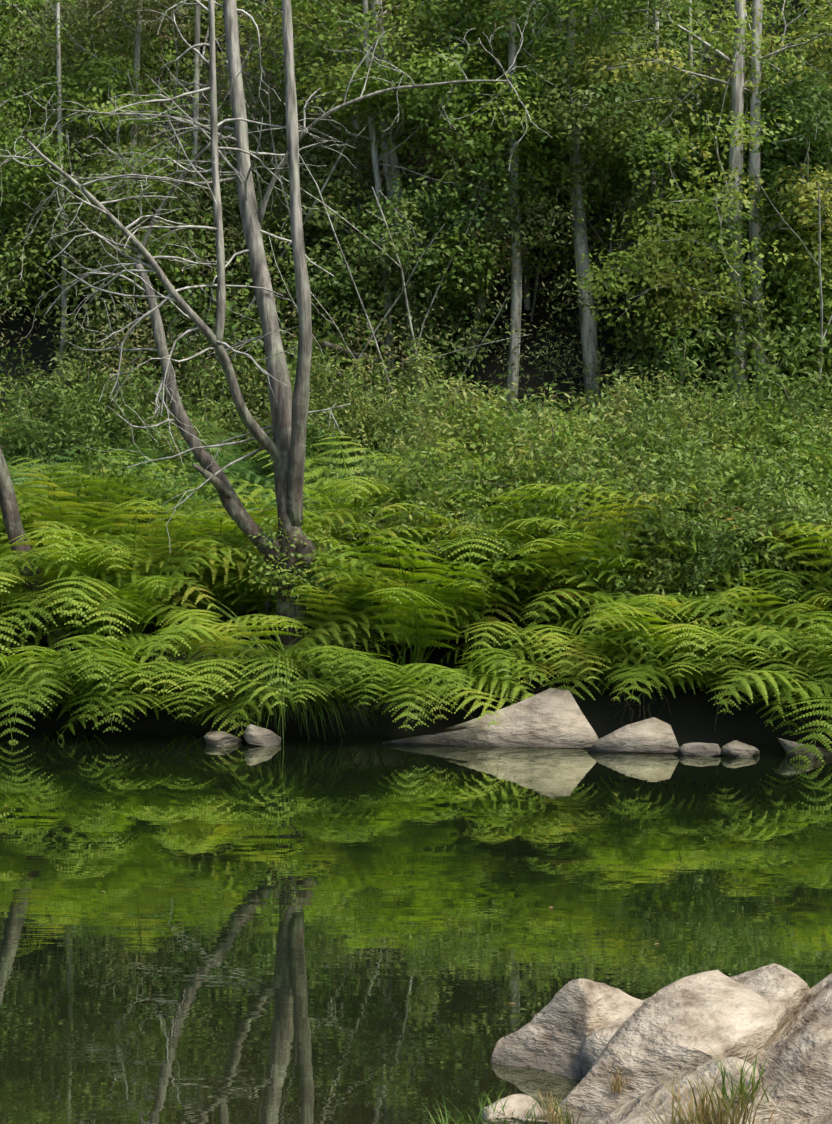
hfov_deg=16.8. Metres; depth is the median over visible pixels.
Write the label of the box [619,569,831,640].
fern
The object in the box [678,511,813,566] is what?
fern
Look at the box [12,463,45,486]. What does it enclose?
bracken
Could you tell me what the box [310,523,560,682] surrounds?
fern
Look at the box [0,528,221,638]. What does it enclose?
fern
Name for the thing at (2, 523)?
fern
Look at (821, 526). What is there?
fern
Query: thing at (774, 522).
fern
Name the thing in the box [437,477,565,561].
bush
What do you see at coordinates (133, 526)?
fern
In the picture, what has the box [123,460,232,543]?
bush
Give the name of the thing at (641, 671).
sedge
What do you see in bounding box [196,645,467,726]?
fern
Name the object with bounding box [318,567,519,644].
fern
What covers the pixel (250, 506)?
fern
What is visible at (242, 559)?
fern
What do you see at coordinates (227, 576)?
fern
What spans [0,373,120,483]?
shrub
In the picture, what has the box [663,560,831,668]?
fern
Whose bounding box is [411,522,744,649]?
fern
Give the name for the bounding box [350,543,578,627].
fern
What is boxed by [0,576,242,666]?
fern
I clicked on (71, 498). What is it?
fern
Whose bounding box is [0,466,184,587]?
fern
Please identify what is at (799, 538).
bush
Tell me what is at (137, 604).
fern
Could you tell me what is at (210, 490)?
bracken
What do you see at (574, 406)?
shrub
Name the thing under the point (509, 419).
bush
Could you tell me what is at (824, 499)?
bush
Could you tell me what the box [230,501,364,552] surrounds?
bracken
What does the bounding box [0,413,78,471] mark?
bracken
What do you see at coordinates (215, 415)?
shrub
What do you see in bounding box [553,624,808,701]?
fern
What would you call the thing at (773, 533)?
fern
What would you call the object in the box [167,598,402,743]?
fern
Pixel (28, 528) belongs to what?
fern
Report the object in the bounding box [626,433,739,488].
bush
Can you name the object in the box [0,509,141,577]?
fern
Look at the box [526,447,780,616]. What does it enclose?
shrub
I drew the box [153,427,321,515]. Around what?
bracken
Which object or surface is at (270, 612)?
fern
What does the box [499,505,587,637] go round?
shrub
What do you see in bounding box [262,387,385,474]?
shrub
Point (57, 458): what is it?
bracken
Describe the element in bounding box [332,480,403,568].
bush
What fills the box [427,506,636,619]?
fern
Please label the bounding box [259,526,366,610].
bush
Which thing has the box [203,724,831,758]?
bank boulders
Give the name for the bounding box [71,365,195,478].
shrub
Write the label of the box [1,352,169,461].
shrub
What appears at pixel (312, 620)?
fern
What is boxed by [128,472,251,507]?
bracken
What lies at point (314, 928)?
river water
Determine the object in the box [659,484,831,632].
shrub
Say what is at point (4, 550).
fern
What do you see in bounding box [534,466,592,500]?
bush
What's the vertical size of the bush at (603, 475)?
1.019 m
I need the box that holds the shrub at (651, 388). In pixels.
[601,365,718,446]
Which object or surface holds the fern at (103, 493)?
on the terrain
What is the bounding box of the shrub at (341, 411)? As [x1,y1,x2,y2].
[250,358,402,490]
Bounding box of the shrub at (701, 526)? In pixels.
[626,450,764,583]
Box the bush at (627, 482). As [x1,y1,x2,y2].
[587,464,704,518]
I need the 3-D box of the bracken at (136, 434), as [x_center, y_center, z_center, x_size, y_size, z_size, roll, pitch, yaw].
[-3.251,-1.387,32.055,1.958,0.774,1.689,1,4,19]
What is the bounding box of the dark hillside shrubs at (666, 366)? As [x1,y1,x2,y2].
[0,0,831,469]
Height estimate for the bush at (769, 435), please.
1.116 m
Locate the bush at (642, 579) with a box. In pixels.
[559,516,677,591]
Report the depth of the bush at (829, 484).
26.40 m
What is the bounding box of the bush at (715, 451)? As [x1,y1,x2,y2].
[680,435,764,493]
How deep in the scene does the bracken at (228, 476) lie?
29.02 m
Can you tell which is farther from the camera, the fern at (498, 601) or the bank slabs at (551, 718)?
the fern at (498, 601)
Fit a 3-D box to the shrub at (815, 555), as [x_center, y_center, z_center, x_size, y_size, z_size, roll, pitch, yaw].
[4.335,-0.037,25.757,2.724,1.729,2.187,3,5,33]
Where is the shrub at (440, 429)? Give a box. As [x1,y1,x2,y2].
[374,382,519,479]
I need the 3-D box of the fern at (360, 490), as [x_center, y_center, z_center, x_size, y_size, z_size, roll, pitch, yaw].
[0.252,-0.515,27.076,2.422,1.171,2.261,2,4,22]
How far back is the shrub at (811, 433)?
27.79 m
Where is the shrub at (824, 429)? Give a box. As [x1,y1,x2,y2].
[814,412,831,470]
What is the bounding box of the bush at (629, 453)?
[580,435,695,508]
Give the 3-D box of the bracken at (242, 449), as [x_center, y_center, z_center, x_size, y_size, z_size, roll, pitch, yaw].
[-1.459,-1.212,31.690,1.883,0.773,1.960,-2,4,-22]
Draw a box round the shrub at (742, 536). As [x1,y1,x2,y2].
[633,488,828,617]
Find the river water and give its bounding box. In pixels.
[0,726,831,1123]
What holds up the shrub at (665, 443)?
on the terrain
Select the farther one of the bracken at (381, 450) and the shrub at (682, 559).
the bracken at (381, 450)
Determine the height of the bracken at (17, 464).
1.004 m
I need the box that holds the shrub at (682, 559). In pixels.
[670,445,755,579]
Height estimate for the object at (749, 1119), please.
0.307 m
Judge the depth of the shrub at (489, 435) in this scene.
28.04 m
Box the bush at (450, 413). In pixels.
[412,392,564,472]
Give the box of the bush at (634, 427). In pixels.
[589,421,737,481]
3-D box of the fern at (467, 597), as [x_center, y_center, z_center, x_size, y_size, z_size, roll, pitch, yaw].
[0.035,0.360,25.812,2.650,1.323,2.590,-2,4,-25]
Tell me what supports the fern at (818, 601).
on the terrain
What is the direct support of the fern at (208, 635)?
on the terrain
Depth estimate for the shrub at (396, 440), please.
29.93 m
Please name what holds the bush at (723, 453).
on the terrain
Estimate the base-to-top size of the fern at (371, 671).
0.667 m
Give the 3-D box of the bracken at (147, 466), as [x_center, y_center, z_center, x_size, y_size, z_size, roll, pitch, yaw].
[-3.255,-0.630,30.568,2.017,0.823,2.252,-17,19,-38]
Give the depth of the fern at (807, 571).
25.24 m
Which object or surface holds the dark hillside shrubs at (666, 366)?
on the terrain
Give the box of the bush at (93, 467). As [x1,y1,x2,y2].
[48,440,186,519]
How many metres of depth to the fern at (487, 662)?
24.70 m
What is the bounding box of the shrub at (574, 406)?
[411,388,639,481]
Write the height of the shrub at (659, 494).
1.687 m
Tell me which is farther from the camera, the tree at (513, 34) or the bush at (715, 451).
the tree at (513, 34)
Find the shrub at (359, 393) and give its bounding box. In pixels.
[313,364,417,478]
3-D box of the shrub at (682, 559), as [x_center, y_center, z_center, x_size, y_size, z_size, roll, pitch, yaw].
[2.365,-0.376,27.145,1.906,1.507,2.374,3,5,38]
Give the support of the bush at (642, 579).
on the terrain
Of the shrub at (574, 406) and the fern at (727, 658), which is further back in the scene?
the shrub at (574, 406)
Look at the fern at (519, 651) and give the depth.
24.59 m
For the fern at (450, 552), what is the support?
on the terrain
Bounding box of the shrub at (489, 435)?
[452,384,652,485]
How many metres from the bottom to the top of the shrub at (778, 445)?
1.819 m
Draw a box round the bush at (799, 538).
[749,502,831,592]
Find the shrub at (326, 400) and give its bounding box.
[309,357,410,445]
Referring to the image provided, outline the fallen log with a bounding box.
[323,323,450,384]
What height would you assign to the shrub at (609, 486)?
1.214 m
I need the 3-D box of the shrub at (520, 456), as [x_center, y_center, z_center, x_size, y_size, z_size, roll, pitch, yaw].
[0.768,-0.527,26.867,2.286,2.539,2.384,0,4,-6]
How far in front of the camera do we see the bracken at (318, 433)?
29.97 m
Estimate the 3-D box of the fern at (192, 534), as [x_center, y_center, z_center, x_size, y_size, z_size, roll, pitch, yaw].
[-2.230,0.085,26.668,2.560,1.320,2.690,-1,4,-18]
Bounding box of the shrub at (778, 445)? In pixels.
[736,385,831,492]
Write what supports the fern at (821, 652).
on the terrain
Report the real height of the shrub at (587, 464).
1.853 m
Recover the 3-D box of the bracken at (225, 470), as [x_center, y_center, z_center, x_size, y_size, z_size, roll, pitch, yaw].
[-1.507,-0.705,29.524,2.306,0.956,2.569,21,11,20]
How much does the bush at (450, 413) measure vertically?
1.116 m
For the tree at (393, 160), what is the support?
on the terrain
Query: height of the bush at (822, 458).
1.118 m
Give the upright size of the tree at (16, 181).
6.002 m
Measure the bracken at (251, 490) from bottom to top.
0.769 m
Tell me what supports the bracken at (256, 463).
on the terrain
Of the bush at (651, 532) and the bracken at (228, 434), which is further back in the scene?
the bracken at (228, 434)
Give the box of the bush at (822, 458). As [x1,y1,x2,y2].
[800,450,831,502]
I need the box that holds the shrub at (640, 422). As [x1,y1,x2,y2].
[529,413,707,490]
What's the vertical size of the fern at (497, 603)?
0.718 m
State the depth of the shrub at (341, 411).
30.40 m
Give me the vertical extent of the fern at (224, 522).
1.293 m
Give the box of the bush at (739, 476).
[643,452,792,556]
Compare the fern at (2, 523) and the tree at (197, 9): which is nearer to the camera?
the fern at (2, 523)
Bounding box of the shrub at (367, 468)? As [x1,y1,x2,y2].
[306,432,493,542]
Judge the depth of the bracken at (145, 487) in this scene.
28.35 m
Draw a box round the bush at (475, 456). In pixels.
[389,438,547,532]
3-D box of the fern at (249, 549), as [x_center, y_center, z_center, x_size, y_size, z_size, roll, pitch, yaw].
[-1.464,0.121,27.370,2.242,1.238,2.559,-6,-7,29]
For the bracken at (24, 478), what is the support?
on the terrain
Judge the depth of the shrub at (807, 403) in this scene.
28.45 m
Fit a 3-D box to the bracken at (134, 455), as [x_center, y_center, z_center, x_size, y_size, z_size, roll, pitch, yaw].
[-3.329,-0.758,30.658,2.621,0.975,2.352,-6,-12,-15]
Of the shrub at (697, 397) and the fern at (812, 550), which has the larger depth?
the shrub at (697, 397)
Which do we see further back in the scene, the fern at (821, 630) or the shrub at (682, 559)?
the shrub at (682, 559)
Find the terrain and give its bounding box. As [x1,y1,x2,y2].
[0,0,831,746]
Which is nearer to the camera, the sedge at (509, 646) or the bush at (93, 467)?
the sedge at (509, 646)
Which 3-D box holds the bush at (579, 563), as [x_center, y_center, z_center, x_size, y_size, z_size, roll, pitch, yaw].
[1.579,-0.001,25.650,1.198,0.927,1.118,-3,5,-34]
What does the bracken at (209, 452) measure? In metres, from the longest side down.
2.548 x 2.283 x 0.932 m
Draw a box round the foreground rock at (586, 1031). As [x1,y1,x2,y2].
[477,963,831,1123]
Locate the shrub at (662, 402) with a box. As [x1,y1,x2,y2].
[597,382,761,458]
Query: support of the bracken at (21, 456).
on the terrain
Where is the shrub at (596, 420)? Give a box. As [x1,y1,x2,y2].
[526,377,746,462]
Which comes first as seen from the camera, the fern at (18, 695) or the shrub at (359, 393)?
the fern at (18, 695)
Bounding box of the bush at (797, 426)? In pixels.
[730,412,831,502]
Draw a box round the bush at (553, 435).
[507,405,632,530]
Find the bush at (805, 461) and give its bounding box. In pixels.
[752,432,831,515]
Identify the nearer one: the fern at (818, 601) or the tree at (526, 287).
the fern at (818, 601)
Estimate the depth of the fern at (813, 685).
23.45 m
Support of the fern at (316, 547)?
on the terrain
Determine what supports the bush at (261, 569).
on the terrain
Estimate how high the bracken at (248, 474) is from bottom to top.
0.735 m
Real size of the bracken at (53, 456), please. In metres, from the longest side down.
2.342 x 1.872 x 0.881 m
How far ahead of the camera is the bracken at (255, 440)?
31.00 m
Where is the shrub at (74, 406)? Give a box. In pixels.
[0,322,160,454]
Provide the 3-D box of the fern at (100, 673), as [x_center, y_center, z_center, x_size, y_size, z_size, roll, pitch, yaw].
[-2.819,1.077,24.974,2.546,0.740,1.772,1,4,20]
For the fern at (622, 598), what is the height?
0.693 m
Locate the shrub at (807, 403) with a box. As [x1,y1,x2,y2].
[656,315,831,460]
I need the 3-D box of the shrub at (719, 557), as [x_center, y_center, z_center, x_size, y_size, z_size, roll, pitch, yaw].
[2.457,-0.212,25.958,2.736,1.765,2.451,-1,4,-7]
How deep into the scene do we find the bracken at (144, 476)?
29.87 m
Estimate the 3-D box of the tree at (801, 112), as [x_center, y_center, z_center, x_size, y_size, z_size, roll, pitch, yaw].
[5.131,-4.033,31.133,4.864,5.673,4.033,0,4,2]
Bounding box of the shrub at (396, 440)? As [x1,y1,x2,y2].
[359,401,469,484]
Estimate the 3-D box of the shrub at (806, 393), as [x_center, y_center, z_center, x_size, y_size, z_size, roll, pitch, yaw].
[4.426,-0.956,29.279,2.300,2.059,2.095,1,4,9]
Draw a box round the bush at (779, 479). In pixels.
[757,468,809,504]
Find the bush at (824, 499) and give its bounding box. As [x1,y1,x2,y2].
[816,480,831,513]
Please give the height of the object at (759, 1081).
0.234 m
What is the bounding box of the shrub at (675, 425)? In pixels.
[557,387,826,498]
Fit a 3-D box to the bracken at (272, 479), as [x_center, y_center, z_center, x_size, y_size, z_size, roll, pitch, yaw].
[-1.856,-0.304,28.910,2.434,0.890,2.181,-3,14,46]
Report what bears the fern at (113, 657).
on the terrain
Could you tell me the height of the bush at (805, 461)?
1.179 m
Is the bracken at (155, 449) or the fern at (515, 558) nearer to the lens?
the fern at (515, 558)
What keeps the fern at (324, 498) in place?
on the terrain
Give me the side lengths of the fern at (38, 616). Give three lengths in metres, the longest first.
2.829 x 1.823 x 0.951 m
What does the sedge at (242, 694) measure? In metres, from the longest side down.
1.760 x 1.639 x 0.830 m
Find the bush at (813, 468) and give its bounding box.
[717,446,831,519]
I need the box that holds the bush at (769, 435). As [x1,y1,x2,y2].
[709,408,831,475]
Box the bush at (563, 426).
[497,404,615,479]
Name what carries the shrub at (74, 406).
on the terrain
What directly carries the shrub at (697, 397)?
on the terrain
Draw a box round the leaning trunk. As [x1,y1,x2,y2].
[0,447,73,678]
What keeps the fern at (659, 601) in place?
on the terrain
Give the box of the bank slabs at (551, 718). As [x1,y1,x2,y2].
[382,688,680,753]
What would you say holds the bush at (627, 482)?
on the terrain
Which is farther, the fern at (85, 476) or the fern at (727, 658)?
the fern at (85, 476)
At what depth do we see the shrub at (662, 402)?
28.16 m
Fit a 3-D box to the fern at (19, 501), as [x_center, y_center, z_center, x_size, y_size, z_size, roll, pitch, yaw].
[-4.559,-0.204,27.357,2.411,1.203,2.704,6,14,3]
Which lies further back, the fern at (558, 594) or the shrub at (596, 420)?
the shrub at (596, 420)
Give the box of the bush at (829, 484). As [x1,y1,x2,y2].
[760,469,831,568]
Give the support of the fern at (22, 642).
on the terrain
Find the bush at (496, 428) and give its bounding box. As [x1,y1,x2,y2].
[446,416,552,480]
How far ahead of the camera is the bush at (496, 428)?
28.15 m
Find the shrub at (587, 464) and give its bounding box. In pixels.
[527,440,660,590]
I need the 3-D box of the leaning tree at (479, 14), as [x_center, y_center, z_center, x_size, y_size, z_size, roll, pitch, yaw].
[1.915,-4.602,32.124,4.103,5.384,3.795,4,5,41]
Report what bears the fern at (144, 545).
on the terrain
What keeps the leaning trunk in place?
on the terrain
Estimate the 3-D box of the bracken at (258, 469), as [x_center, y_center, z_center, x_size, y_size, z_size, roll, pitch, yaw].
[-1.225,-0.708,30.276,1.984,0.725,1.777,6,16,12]
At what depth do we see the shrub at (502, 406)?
29.91 m
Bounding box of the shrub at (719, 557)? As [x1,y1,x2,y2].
[550,443,831,632]
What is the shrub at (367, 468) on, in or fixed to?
on the terrain
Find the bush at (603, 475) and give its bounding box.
[579,452,702,539]
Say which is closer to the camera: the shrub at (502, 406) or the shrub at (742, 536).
the shrub at (742, 536)
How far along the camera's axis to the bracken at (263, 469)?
30.31 m
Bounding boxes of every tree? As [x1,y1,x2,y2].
[0,0,199,383]
[0,0,556,658]
[21,0,268,327]
[25,0,411,349]
[204,0,566,318]
[236,0,557,407]
[247,0,560,415]
[332,0,610,334]
[334,0,669,356]
[358,0,703,361]
[366,0,644,411]
[433,0,724,403]
[468,0,769,265]
[514,0,831,335]
[531,0,831,408]
[540,0,831,429]
[663,51,831,391]
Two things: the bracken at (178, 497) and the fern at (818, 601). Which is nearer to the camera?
the fern at (818, 601)
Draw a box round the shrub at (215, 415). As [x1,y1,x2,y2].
[76,348,291,480]
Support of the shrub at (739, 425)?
on the terrain
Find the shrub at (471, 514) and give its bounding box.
[330,482,525,627]
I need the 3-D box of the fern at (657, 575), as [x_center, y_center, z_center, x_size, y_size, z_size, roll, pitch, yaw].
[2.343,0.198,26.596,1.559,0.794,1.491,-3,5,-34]
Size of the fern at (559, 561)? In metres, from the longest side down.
2.913 x 2.597 x 1.296 m
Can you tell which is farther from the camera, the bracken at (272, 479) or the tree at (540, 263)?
the tree at (540, 263)
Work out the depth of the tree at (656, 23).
33.38 m
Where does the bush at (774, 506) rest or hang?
on the terrain
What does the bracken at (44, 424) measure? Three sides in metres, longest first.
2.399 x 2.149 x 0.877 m
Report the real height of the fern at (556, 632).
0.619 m
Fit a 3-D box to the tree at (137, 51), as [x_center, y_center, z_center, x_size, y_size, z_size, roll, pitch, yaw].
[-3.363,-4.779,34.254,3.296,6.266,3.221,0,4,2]
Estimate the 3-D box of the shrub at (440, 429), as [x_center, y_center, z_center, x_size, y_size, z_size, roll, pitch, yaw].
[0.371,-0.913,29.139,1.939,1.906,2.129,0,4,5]
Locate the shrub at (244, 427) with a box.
[220,393,343,481]
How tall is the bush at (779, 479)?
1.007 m
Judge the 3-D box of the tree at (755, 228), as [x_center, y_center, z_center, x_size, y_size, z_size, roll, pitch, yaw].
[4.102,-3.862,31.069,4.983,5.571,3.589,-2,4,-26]
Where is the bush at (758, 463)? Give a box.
[692,448,782,502]
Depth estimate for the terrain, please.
32.13 m
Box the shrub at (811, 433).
[720,401,831,468]
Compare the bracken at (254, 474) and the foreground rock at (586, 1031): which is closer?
the foreground rock at (586, 1031)
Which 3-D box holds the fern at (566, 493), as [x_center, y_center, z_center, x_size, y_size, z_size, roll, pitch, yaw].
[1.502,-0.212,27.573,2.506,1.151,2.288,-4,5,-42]
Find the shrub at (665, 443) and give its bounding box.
[607,410,749,592]
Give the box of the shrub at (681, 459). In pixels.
[557,416,831,586]
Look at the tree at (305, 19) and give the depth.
32.38 m
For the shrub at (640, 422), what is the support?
on the terrain
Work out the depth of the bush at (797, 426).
27.62 m
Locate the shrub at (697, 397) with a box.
[580,374,792,463]
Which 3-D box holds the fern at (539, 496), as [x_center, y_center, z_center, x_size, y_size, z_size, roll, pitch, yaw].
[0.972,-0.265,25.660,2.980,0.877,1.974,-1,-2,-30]
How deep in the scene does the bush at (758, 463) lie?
27.45 m
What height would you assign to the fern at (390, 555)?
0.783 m
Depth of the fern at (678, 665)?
24.13 m
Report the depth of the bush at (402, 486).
26.38 m
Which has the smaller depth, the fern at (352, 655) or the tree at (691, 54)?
the fern at (352, 655)
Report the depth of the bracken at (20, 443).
31.30 m
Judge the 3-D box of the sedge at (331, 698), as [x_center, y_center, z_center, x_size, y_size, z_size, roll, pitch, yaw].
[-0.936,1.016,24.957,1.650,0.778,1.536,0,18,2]
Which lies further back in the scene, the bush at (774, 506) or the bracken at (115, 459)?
the bracken at (115, 459)
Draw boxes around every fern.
[0,464,134,541]
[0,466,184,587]
[0,488,77,534]
[0,499,306,644]
[0,507,44,543]
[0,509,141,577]
[0,525,75,580]
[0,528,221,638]
[0,534,264,648]
[0,541,266,636]
[0,544,111,602]
[0,549,172,658]
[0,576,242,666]
[0,619,101,681]
[0,634,257,719]
[0,641,211,724]
[0,646,243,732]
[0,651,78,722]
[0,656,65,742]
[7,473,213,546]
[9,450,185,532]
[20,489,223,535]
[41,504,320,639]
[51,660,286,740]
[60,502,200,548]
[62,542,264,618]
[63,506,276,626]
[69,609,313,676]
[99,489,327,623]
[129,543,339,631]
[151,610,422,702]
[180,431,505,568]
[184,503,358,636]
[190,494,378,548]
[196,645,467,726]
[201,549,399,655]
[230,510,392,594]
[239,653,464,727]
[249,537,592,671]
[249,570,443,659]
[273,596,425,648]
[304,456,625,533]
[306,516,546,602]
[310,509,418,578]
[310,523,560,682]
[316,447,559,533]
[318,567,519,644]
[318,656,554,729]
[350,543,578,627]
[352,507,567,589]
[362,482,675,568]
[373,511,612,621]
[373,647,576,707]
[405,602,635,669]
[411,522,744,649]
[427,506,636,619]
[440,558,684,642]
[440,626,664,707]
[448,477,728,637]
[483,508,542,615]
[488,630,754,699]
[489,561,665,657]
[513,564,789,675]
[514,488,592,531]
[521,568,799,646]
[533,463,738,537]
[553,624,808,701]
[556,592,818,680]
[578,602,831,686]
[586,632,829,701]
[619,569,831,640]
[628,552,725,593]
[631,654,831,734]
[644,625,831,677]
[649,513,788,590]
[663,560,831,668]
[666,568,831,651]
[675,636,831,706]
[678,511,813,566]
[690,611,831,689]
[691,497,831,575]
[691,508,831,588]
[711,670,831,755]
[737,551,831,605]
[764,677,831,763]
[771,525,831,572]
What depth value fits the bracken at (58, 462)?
31.07 m
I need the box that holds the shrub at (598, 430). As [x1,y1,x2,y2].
[548,428,606,481]
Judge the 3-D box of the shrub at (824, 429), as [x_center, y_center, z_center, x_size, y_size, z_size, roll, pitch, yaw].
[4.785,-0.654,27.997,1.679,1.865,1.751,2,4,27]
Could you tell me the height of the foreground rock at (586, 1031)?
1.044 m
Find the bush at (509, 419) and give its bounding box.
[466,411,544,476]
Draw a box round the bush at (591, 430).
[520,425,611,483]
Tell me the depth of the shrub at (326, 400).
31.10 m
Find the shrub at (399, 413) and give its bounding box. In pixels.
[315,338,489,478]
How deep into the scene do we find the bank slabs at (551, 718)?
24.10 m
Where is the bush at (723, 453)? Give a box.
[641,441,786,528]
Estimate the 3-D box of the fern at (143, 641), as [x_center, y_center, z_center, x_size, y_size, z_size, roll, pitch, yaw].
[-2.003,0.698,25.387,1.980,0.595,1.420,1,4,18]
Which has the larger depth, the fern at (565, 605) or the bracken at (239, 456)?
the bracken at (239, 456)
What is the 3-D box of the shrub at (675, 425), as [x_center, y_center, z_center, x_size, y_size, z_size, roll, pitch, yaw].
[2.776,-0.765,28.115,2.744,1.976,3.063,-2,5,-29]
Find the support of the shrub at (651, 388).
on the terrain
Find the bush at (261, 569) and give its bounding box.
[228,516,348,602]
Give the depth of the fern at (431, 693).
24.41 m
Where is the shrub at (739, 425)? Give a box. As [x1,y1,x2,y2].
[514,365,766,465]
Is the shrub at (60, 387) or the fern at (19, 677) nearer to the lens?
the fern at (19, 677)
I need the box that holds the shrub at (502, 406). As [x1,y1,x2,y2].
[459,384,581,458]
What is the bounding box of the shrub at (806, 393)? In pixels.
[753,371,831,454]
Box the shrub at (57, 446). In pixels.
[0,388,149,487]
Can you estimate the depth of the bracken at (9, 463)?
30.18 m
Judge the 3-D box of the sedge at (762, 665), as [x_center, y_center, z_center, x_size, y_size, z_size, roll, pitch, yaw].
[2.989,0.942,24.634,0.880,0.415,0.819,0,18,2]
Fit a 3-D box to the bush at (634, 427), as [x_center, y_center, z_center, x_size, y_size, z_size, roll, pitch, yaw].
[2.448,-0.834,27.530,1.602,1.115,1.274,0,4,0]
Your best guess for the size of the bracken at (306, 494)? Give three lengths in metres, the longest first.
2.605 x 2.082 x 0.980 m
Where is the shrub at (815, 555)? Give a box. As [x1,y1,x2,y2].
[727,543,831,611]
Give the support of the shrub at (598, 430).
on the terrain
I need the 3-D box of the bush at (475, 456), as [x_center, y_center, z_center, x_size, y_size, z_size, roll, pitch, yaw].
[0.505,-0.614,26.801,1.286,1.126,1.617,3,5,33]
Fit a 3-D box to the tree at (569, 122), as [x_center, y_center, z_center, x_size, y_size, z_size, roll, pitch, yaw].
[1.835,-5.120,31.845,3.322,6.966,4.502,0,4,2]
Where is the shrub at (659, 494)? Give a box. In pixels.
[607,450,700,592]
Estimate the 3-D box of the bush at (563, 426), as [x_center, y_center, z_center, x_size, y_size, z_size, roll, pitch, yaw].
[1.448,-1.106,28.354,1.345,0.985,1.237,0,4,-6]
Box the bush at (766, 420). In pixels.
[657,396,805,466]
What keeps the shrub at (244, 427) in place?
on the terrain
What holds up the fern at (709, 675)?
on the terrain
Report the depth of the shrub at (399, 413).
30.38 m
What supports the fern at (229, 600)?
on the terrain
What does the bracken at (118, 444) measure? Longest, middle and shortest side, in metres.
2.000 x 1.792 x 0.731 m
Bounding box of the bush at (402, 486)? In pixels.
[360,463,529,571]
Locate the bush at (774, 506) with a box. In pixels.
[692,480,831,586]
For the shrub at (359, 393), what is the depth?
30.45 m
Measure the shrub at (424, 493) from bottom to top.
1.893 m
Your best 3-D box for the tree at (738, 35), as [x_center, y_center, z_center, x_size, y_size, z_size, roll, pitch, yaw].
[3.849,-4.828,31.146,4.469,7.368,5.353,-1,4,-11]
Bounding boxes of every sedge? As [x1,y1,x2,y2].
[156,623,334,734]
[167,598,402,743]
[229,625,386,731]
[469,612,577,686]
[580,643,667,694]
[595,647,682,696]
[718,655,789,697]
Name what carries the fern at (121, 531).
on the terrain
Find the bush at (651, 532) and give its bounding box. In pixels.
[577,446,731,569]
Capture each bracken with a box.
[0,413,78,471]
[0,423,50,468]
[3,451,20,478]
[7,445,99,483]
[7,460,29,472]
[8,434,50,483]
[9,443,173,488]
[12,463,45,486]
[12,473,37,500]
[14,433,90,487]
[14,447,158,494]
[30,406,207,455]
[41,478,206,521]
[52,433,179,467]
[60,449,228,497]
[69,446,193,483]
[79,447,192,505]
[87,451,182,498]
[103,455,323,529]
[113,474,241,499]
[118,409,210,447]
[118,476,161,513]
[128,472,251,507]
[129,433,209,471]
[138,413,272,478]
[150,446,268,497]
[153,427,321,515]
[154,413,262,491]
[154,415,334,492]
[165,442,327,489]
[172,459,274,508]
[175,470,357,517]
[178,439,347,514]
[201,437,382,504]
[219,459,392,505]
[225,422,374,463]
[225,423,371,464]
[226,453,353,494]
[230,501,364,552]
[232,424,310,461]
[235,472,371,505]
[258,422,362,476]
[268,458,343,512]
[303,495,391,584]
[306,423,375,476]
[329,449,390,487]
[352,434,403,465]
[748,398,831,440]
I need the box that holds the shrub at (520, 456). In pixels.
[383,374,607,639]
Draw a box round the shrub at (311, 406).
[251,336,408,489]
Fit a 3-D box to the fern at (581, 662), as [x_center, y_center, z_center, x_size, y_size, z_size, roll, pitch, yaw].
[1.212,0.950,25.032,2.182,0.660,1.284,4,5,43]
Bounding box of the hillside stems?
[0,0,831,430]
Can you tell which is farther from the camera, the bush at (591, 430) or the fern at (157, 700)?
the bush at (591, 430)
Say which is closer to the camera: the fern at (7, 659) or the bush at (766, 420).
the fern at (7, 659)
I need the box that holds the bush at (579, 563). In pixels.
[520,510,643,597]
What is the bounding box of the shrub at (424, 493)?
[357,430,635,626]

